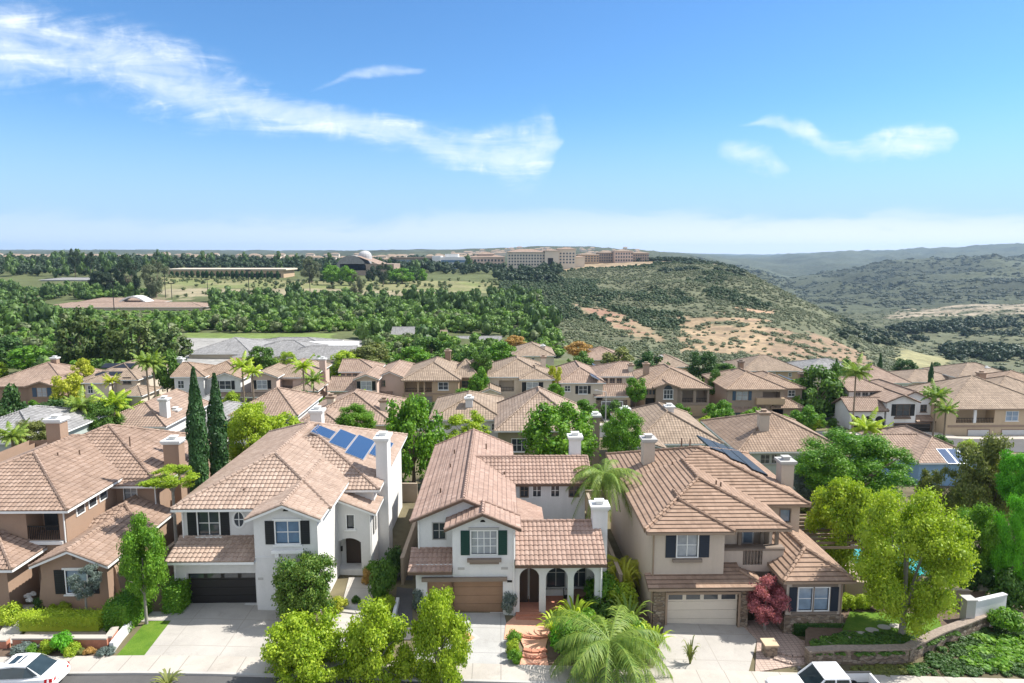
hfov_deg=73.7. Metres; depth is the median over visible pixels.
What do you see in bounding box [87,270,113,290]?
broadleaf tree
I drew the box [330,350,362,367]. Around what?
broadleaf tree
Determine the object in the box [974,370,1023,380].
bronze roofed house
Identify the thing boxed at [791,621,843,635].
hedge
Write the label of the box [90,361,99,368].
garden shrub
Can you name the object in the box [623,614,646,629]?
shrub
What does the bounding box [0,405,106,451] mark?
grey roofed house
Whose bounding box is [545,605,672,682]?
palm tree
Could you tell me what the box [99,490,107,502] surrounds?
window
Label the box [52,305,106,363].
broadleaf tree
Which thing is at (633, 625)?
shrub
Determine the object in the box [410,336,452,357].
broadleaf tree
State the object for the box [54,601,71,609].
shrub
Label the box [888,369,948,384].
long roofed house
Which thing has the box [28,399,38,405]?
garden shrub
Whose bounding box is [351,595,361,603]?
shrub
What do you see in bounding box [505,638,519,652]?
shrub
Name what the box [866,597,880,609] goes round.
shrub
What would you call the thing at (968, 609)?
wall pillar
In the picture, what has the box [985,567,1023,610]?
shrub
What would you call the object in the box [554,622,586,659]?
shrub
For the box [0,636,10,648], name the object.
brick planter
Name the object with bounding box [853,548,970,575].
pool water
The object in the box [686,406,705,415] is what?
garage door
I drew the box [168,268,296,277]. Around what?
campus hall
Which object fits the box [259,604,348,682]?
broadleaf tree
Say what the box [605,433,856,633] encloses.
beige house
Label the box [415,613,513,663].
driveway
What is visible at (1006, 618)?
shrub
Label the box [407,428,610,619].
courtyard house
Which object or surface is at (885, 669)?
bank grass
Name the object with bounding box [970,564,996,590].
shrub
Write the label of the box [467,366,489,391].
broadleaf tree
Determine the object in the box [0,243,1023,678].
terrain
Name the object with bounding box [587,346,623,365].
salmon roofed house
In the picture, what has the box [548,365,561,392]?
broadleaf tree
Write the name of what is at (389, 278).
broadleaf tree
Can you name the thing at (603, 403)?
garage door
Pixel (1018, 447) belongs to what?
back road
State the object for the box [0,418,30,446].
palm tree
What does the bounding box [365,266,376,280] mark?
broadleaf tree
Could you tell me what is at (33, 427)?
broadleaf tree
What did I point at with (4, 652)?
planting strip
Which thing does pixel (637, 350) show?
hillside scrub
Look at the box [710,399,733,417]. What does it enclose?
broadleaf tree
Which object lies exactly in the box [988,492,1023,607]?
broadleaf tree
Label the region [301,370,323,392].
palm tree
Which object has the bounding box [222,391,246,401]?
garden shrub
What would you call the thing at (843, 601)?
shrub
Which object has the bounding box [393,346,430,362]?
broadleaf tree
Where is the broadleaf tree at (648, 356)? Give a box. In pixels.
[634,351,669,368]
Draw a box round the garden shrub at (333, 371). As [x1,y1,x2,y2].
[329,365,339,376]
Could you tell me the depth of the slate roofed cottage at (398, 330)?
244.56 m
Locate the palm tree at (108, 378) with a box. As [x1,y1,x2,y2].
[102,373,121,413]
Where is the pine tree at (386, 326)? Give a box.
[384,320,389,331]
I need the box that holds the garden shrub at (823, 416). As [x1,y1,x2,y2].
[815,412,827,427]
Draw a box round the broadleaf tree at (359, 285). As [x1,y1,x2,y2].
[348,273,363,292]
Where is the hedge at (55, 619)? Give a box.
[12,606,104,630]
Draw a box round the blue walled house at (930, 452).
[856,425,976,485]
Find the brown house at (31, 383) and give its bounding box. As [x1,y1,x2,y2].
[0,356,102,403]
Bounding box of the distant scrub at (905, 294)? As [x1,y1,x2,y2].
[691,253,1023,310]
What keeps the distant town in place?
on the terrain at (802, 265)
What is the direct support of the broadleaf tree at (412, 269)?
on the terrain at (802, 265)
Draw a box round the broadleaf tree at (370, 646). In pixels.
[336,596,420,682]
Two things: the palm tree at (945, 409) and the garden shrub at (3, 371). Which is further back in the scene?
the garden shrub at (3, 371)
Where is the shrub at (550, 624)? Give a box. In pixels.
[535,605,570,632]
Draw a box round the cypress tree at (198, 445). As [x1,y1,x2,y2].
[185,366,209,491]
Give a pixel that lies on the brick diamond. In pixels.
(475, 636)
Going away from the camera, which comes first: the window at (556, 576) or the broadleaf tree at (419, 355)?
the window at (556, 576)
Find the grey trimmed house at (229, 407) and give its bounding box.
[171,394,246,444]
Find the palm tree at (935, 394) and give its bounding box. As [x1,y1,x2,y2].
[919,378,952,435]
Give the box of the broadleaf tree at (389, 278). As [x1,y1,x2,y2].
[385,264,397,280]
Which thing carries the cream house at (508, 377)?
on the terrain at (802, 265)
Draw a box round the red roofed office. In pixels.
[470,252,504,266]
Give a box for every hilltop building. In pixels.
[576,252,598,263]
[595,251,612,262]
[612,249,632,262]
[633,251,648,261]
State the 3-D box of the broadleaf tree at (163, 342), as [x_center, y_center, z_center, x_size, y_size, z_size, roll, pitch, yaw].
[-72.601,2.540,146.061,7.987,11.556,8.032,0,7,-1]
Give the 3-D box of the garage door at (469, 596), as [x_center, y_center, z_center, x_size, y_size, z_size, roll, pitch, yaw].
[-3.057,16.605,44.708,4.920,2.350,0.072,0,7,-1]
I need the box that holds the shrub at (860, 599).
[854,594,870,609]
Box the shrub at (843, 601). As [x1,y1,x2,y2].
[842,597,846,608]
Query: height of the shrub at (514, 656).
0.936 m
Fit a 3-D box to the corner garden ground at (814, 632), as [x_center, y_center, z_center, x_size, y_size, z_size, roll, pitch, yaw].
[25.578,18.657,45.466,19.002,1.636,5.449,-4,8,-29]
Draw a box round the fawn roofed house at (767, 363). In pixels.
[723,355,804,379]
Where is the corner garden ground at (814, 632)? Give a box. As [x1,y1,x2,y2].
[805,591,984,646]
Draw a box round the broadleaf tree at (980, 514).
[949,502,1012,591]
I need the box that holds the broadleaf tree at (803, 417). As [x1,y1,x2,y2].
[789,404,820,426]
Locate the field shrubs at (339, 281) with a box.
[151,274,500,296]
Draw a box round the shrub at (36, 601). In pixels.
[32,597,44,609]
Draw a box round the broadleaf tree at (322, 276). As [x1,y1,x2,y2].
[319,262,328,280]
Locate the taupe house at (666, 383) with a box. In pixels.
[630,361,712,417]
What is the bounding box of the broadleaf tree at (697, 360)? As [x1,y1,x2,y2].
[685,351,718,381]
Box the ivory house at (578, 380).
[555,360,634,412]
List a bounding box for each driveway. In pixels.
[145,603,283,656]
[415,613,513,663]
[655,623,756,670]
[925,432,959,437]
[988,435,1023,438]
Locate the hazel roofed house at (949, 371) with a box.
[922,362,1001,378]
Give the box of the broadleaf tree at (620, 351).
[600,346,634,363]
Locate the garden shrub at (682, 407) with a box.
[674,403,692,414]
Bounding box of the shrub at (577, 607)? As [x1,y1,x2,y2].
[553,594,597,615]
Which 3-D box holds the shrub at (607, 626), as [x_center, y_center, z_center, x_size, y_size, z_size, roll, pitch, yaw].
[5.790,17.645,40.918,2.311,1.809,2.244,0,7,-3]
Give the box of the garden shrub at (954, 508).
[945,494,965,518]
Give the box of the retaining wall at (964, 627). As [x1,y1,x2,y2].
[804,614,989,664]
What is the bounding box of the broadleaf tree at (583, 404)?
[576,399,598,414]
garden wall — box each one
[109,621,131,651]
[392,597,399,620]
[845,580,970,602]
[975,592,1007,626]
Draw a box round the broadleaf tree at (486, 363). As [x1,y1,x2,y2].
[469,351,492,372]
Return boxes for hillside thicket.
[497,260,771,330]
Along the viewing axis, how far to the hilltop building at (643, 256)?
796.77 m
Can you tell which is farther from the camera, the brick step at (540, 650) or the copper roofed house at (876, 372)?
the copper roofed house at (876, 372)
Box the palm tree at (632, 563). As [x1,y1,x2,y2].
[607,554,640,594]
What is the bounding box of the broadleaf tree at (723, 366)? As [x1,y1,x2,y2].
[713,363,735,370]
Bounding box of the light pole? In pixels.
[108,281,115,310]
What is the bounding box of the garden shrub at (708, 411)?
[702,403,719,416]
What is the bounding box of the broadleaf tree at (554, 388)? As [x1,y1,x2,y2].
[547,383,564,396]
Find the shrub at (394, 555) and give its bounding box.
[384,545,401,576]
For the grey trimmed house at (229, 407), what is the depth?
90.32 m
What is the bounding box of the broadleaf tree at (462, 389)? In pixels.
[455,388,477,392]
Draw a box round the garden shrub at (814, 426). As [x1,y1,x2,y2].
[808,415,822,430]
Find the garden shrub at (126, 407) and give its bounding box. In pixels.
[108,391,130,411]
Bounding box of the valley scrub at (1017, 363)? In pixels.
[827,303,1023,373]
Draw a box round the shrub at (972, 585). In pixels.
[953,568,979,591]
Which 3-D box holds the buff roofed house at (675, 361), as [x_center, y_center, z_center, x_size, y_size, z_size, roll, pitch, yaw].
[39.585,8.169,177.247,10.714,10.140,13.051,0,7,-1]
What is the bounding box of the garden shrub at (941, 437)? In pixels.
[934,434,953,444]
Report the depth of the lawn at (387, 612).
44.61 m
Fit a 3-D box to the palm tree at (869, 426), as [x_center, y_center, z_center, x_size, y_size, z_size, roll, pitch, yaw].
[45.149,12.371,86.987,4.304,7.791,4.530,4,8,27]
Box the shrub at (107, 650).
[95,645,115,656]
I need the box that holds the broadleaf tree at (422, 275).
[416,268,426,280]
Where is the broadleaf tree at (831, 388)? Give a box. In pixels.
[791,364,847,416]
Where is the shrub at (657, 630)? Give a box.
[641,622,675,650]
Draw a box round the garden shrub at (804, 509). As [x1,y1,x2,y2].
[800,500,813,512]
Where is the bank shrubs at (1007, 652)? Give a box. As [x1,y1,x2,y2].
[958,633,1023,672]
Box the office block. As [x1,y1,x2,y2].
[392,254,470,268]
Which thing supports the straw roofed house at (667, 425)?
on the terrain at (802, 265)
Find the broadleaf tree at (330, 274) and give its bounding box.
[322,265,341,284]
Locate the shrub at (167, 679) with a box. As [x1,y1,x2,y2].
[150,668,183,682]
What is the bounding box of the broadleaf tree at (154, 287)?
[140,259,169,297]
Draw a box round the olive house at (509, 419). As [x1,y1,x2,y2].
[493,386,631,468]
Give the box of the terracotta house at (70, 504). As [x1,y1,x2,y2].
[0,414,227,609]
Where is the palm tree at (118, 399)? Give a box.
[91,383,133,416]
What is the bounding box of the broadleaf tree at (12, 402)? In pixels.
[0,383,29,416]
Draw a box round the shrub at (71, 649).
[63,641,81,657]
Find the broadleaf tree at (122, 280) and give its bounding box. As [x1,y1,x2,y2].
[112,255,141,289]
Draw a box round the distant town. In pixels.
[0,246,639,259]
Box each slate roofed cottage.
[391,326,415,334]
[458,336,501,340]
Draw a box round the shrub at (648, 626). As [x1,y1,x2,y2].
[640,620,652,630]
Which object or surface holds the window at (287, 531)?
in the white house at (256, 509)
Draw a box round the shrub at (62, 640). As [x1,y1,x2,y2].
[48,629,73,653]
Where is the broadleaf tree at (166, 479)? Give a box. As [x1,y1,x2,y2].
[136,464,199,543]
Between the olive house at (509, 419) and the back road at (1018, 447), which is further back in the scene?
the back road at (1018, 447)
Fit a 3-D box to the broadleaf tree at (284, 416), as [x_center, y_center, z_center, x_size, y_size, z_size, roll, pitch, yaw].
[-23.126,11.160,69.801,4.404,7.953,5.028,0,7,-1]
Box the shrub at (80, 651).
[76,647,84,655]
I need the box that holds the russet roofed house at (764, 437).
[700,409,844,488]
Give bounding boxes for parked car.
[0,653,69,682]
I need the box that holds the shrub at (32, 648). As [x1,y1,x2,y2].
[25,642,38,652]
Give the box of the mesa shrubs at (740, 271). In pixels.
[654,259,747,274]
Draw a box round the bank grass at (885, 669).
[849,662,924,676]
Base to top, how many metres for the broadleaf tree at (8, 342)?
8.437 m
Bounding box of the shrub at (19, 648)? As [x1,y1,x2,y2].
[9,640,39,655]
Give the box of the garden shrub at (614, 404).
[599,400,620,418]
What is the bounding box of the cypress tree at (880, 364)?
[877,353,882,368]
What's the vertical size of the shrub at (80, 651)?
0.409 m
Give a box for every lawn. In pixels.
[116,621,169,655]
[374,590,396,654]
[842,612,941,633]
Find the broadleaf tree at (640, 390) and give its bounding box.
[625,377,646,406]
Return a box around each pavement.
[0,655,1023,682]
[589,423,1021,439]
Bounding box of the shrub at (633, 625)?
[616,623,652,664]
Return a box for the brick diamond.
[468,629,479,642]
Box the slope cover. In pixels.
[905,626,1023,677]
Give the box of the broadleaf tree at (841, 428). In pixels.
[826,426,855,440]
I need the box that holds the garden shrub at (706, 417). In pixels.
[699,415,709,426]
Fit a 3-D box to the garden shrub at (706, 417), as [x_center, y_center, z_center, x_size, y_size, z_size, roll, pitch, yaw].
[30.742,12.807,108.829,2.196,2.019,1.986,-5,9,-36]
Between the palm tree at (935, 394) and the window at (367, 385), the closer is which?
the palm tree at (935, 394)
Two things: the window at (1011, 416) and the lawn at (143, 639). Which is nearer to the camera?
the lawn at (143, 639)
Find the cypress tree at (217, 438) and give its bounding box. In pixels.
[206,373,228,476]
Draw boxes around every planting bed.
[24,628,105,634]
[547,612,651,663]
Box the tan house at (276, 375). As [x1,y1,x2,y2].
[245,357,331,400]
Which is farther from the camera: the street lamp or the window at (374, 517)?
the street lamp
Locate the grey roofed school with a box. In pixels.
[189,337,358,364]
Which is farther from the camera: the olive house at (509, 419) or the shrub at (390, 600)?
the olive house at (509, 419)
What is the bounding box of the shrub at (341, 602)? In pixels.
[331,596,348,612]
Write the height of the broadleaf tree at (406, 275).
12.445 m
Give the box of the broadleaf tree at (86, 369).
[70,357,94,396]
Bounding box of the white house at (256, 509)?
[165,406,407,611]
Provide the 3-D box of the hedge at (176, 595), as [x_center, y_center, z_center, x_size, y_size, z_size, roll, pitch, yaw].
[-21.494,16.231,44.234,1.600,2.302,2.780,0,7,-1]
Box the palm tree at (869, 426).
[848,406,884,434]
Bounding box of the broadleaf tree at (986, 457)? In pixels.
[949,431,1016,526]
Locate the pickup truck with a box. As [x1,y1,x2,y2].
[765,662,878,682]
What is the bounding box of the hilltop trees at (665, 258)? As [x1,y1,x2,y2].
[637,256,714,263]
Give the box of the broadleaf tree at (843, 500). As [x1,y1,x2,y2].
[804,475,879,574]
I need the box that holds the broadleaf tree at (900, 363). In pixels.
[891,358,918,370]
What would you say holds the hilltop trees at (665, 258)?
on the terrain at (802, 265)
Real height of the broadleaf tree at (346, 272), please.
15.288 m
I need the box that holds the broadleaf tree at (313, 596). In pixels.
[271,548,336,621]
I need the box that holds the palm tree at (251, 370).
[241,359,263,399]
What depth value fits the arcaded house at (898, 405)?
112.78 m
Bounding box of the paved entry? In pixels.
[744,620,805,671]
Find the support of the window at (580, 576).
in the courtyard house at (492, 516)
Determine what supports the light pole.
on the terrain at (802, 265)
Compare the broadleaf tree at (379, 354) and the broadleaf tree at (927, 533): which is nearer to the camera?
the broadleaf tree at (927, 533)
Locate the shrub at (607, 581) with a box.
[583,570,622,603]
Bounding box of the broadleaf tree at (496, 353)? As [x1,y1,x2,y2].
[484,341,516,360]
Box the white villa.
[170,356,262,402]
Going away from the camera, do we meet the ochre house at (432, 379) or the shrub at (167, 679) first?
the shrub at (167, 679)
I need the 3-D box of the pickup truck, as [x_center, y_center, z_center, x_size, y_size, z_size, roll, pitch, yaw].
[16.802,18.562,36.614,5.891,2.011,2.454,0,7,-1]
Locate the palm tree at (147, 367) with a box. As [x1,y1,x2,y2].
[138,350,168,396]
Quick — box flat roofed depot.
[40,277,89,280]
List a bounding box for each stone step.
[774,656,803,664]
[777,649,804,657]
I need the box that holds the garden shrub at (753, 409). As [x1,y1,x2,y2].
[740,407,759,414]
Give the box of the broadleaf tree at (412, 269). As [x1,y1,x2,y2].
[406,266,419,280]
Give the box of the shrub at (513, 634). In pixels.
[505,628,522,641]
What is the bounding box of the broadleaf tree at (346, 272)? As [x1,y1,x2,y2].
[339,265,357,281]
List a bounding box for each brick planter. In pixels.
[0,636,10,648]
[11,626,118,648]
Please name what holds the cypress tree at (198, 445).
on the terrain at (802, 265)
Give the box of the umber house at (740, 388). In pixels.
[701,359,805,416]
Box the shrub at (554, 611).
[548,608,566,617]
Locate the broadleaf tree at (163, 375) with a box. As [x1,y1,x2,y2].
[151,348,179,391]
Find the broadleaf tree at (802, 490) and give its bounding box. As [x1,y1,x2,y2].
[793,451,830,511]
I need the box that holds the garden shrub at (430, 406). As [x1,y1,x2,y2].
[426,401,434,415]
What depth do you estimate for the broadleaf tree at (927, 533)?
41.04 m
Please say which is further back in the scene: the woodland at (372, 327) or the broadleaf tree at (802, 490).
the woodland at (372, 327)
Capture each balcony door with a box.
[44,513,57,529]
[742,532,753,543]
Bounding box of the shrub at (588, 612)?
[572,607,601,628]
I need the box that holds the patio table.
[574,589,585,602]
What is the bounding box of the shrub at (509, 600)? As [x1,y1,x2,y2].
[501,591,517,614]
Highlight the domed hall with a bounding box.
[336,251,399,274]
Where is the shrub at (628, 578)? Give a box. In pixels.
[607,558,642,586]
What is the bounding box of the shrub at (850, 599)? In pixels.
[842,592,856,610]
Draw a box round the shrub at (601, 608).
[581,595,616,622]
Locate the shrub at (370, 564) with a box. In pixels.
[362,560,376,570]
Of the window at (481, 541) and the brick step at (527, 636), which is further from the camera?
the window at (481, 541)
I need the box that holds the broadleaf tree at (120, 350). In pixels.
[98,310,159,362]
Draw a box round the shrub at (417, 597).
[412,588,424,610]
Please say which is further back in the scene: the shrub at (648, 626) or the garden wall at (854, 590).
the garden wall at (854, 590)
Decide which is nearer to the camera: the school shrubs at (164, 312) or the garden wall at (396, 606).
the garden wall at (396, 606)
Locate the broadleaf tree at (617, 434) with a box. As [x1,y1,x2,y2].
[599,405,645,451]
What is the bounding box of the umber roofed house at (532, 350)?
[511,341,555,366]
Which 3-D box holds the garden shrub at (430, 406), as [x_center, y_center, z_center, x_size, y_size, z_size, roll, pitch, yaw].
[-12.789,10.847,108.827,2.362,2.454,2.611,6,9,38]
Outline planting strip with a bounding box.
[0,648,109,656]
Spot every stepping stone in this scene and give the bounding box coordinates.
[865,627,878,632]
[877,624,890,629]
[889,623,898,628]
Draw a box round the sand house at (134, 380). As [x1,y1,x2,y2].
[81,359,174,408]
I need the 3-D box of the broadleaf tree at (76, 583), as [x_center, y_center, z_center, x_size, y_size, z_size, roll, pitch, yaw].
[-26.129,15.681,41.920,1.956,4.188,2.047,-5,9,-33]
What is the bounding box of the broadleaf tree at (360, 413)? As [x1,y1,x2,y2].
[334,403,376,428]
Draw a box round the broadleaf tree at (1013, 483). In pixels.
[993,448,1023,562]
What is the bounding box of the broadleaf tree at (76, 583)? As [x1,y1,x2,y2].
[66,563,102,609]
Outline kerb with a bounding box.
[66,671,595,682]
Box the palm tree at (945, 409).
[931,398,959,437]
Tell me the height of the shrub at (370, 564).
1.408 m
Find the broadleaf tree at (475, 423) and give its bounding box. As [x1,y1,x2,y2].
[442,409,491,439]
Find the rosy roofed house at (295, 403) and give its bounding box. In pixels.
[227,387,322,445]
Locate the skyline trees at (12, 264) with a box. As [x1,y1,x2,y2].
[3,249,472,277]
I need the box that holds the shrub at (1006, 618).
[986,606,1023,632]
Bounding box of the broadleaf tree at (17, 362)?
[6,345,55,369]
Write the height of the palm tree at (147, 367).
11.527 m
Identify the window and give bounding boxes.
[36,388,47,397]
[61,568,87,595]
[76,503,85,516]
[87,386,93,393]
[88,496,96,508]
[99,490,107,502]
[122,377,131,384]
[123,488,137,499]
[177,381,184,388]
[196,512,220,537]
[219,381,231,389]
[232,512,244,527]
[256,380,267,389]
[272,518,301,546]
[344,514,356,530]
[361,381,372,390]
[373,515,376,533]
[432,522,445,539]
[437,382,448,390]
[462,381,468,387]
[470,530,497,554]
[511,438,526,452]
[520,487,528,497]
[527,382,538,389]
[532,486,541,497]
[546,568,566,589]
[550,486,559,496]
[568,486,579,496]
[574,568,586,589]
[578,386,587,394]
[663,390,673,399]
[676,535,698,557]
[736,391,748,400]
[760,454,769,464]
[770,454,776,464]
[779,509,791,522]
[788,390,794,396]
[797,587,813,611]
[814,587,829,610]
[862,392,867,396]
[895,404,909,416]
[919,405,926,412]
[1005,411,1018,421]
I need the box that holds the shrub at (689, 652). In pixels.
[681,635,699,663]
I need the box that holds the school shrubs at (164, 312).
[82,309,211,318]
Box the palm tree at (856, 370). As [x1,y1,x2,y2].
[839,353,872,431]
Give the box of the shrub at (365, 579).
[361,568,372,584]
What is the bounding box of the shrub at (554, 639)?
[548,618,573,649]
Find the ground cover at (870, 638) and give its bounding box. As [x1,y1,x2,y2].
[809,630,960,656]
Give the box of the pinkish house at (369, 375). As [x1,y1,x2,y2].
[327,359,414,396]
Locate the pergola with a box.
[799,514,865,579]
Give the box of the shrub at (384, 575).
[367,556,397,599]
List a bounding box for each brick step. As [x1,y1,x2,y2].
[521,633,549,638]
[522,653,546,659]
[523,647,546,652]
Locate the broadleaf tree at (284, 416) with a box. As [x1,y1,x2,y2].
[274,411,303,427]
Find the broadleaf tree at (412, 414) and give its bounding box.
[384,392,447,483]
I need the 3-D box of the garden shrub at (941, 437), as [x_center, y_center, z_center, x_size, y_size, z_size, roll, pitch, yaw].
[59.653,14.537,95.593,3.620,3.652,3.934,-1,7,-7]
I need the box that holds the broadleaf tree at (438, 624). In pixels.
[409,585,472,682]
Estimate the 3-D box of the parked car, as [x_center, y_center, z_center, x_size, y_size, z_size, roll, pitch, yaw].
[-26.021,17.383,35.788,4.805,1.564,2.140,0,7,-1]
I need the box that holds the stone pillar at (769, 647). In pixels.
[760,638,778,657]
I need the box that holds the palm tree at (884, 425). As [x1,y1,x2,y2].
[868,421,893,428]
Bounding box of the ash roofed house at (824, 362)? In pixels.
[787,358,842,387]
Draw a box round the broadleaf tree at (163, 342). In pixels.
[148,327,193,360]
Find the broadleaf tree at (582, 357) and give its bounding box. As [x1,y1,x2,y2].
[566,350,593,364]
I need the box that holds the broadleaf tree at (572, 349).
[564,341,592,356]
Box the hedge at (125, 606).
[101,584,153,631]
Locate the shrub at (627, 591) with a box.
[606,579,638,612]
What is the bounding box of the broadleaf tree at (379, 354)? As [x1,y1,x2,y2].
[349,342,390,361]
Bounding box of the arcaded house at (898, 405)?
[828,376,935,431]
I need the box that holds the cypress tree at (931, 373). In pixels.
[928,362,933,381]
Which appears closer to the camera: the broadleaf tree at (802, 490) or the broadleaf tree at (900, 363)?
the broadleaf tree at (802, 490)
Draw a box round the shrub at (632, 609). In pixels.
[606,592,652,624]
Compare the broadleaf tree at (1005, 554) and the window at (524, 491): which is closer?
the broadleaf tree at (1005, 554)
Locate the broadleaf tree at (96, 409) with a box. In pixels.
[82,400,126,430]
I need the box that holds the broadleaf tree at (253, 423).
[224,400,282,460]
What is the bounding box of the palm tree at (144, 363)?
[129,347,160,399]
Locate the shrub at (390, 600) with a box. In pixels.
[380,593,395,612]
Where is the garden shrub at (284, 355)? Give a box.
[280,351,296,364]
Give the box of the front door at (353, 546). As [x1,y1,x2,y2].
[346,538,360,562]
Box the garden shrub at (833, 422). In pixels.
[827,418,838,427]
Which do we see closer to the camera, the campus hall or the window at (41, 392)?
the window at (41, 392)
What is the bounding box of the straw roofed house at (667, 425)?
[610,402,724,449]
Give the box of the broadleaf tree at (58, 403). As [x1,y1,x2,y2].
[35,397,71,406]
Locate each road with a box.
[58,675,442,682]
[414,426,1023,452]
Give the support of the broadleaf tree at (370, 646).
on the terrain at (802, 265)
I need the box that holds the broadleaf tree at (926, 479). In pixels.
[916,465,962,513]
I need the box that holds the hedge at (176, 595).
[159,574,192,614]
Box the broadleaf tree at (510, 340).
[505,335,526,345]
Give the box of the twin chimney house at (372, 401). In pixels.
[297,389,408,429]
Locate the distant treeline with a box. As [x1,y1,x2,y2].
[0,253,477,261]
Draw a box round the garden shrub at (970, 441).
[957,438,979,447]
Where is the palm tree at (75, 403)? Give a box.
[62,385,96,413]
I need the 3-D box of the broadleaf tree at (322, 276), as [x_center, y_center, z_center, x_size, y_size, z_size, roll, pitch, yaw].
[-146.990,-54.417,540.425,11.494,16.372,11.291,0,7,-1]
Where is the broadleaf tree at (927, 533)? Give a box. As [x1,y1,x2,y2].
[847,483,981,641]
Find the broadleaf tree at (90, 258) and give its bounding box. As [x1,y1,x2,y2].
[83,252,94,269]
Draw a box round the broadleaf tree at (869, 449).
[793,426,919,501]
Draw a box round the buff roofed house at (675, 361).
[640,354,689,372]
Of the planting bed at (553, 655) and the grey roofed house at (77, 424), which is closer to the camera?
the planting bed at (553, 655)
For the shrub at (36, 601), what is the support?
on the terrain at (802, 265)
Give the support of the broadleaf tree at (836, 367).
on the terrain at (802, 265)
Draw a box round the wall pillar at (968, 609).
[959,595,977,618]
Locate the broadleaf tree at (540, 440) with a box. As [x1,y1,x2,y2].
[518,399,601,464]
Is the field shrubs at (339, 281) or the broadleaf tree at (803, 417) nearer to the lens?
the broadleaf tree at (803, 417)
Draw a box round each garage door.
[188,573,256,602]
[411,397,431,402]
[427,582,502,611]
[602,402,621,408]
[667,594,736,624]
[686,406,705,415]
[895,424,929,431]
[968,430,988,435]
[1002,430,1023,434]
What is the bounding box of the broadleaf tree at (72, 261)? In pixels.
[68,249,80,276]
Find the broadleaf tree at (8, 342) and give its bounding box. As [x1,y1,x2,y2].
[0,334,25,367]
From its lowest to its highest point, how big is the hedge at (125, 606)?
2.262 m
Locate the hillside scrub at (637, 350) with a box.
[514,262,901,370]
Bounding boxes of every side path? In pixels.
[140,612,170,621]
[396,572,412,639]
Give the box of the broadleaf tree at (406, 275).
[389,268,414,282]
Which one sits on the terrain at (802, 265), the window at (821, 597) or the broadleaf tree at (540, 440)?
the broadleaf tree at (540, 440)
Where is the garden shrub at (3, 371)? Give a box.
[0,361,8,377]
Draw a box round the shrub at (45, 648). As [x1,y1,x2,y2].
[37,639,56,655]
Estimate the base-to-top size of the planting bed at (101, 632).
0.370 m
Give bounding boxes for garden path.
[0,605,36,644]
[318,577,372,657]
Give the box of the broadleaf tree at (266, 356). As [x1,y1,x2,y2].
[246,346,278,368]
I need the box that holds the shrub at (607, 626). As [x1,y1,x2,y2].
[599,619,620,633]
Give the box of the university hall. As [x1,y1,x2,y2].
[507,247,584,268]
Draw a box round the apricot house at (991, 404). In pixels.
[904,370,1023,435]
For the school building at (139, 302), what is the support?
on the terrain at (802, 265)
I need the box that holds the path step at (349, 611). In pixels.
[342,609,360,613]
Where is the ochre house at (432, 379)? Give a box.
[401,349,476,408]
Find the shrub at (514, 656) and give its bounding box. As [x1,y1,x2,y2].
[507,648,522,664]
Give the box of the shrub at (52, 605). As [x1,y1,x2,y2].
[46,603,57,609]
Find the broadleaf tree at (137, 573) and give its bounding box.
[116,511,169,624]
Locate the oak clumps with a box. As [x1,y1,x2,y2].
[884,316,1023,361]
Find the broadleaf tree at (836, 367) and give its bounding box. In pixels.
[820,356,854,401]
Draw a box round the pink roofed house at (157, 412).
[114,388,208,432]
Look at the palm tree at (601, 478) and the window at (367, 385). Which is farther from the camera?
the window at (367, 385)
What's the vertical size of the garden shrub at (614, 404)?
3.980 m
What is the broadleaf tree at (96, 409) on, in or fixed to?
on the terrain at (802, 265)
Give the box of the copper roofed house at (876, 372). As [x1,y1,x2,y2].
[847,364,911,385]
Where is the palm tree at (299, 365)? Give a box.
[290,353,315,390]
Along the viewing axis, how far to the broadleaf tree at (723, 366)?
147.63 m
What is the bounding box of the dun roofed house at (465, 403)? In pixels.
[429,390,504,441]
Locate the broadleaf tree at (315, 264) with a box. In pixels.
[299,256,321,282]
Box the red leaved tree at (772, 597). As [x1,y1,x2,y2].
[745,573,790,629]
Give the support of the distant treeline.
on the terrain at (802, 265)
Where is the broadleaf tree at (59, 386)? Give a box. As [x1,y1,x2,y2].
[49,373,84,405]
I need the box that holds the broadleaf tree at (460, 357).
[453,346,477,361]
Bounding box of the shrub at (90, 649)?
[82,646,96,655]
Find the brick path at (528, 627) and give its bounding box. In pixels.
[504,615,549,664]
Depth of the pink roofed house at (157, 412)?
83.50 m
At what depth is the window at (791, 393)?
118.99 m
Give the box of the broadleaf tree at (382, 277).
[375,262,390,284]
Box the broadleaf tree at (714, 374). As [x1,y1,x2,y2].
[707,368,720,394]
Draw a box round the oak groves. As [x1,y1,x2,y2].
[836,314,1023,370]
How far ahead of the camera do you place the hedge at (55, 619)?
40.89 m
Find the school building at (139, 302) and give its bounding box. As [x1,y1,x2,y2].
[53,295,209,310]
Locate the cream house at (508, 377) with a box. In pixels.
[479,355,554,398]
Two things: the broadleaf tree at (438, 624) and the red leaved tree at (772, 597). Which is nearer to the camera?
the broadleaf tree at (438, 624)
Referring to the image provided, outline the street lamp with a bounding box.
[595,390,605,422]
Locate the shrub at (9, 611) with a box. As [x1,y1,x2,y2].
[0,600,24,626]
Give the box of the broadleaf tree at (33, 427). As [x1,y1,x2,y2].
[14,418,46,445]
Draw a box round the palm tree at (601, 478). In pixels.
[566,458,642,522]
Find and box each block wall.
[159,534,182,583]
[400,521,417,584]
[402,483,417,502]
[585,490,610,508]
[586,493,622,582]
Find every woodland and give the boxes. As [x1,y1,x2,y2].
[0,252,562,282]
[0,279,562,338]
[0,279,567,369]
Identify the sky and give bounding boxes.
[0,0,1023,254]
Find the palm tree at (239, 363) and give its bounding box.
[229,350,254,402]

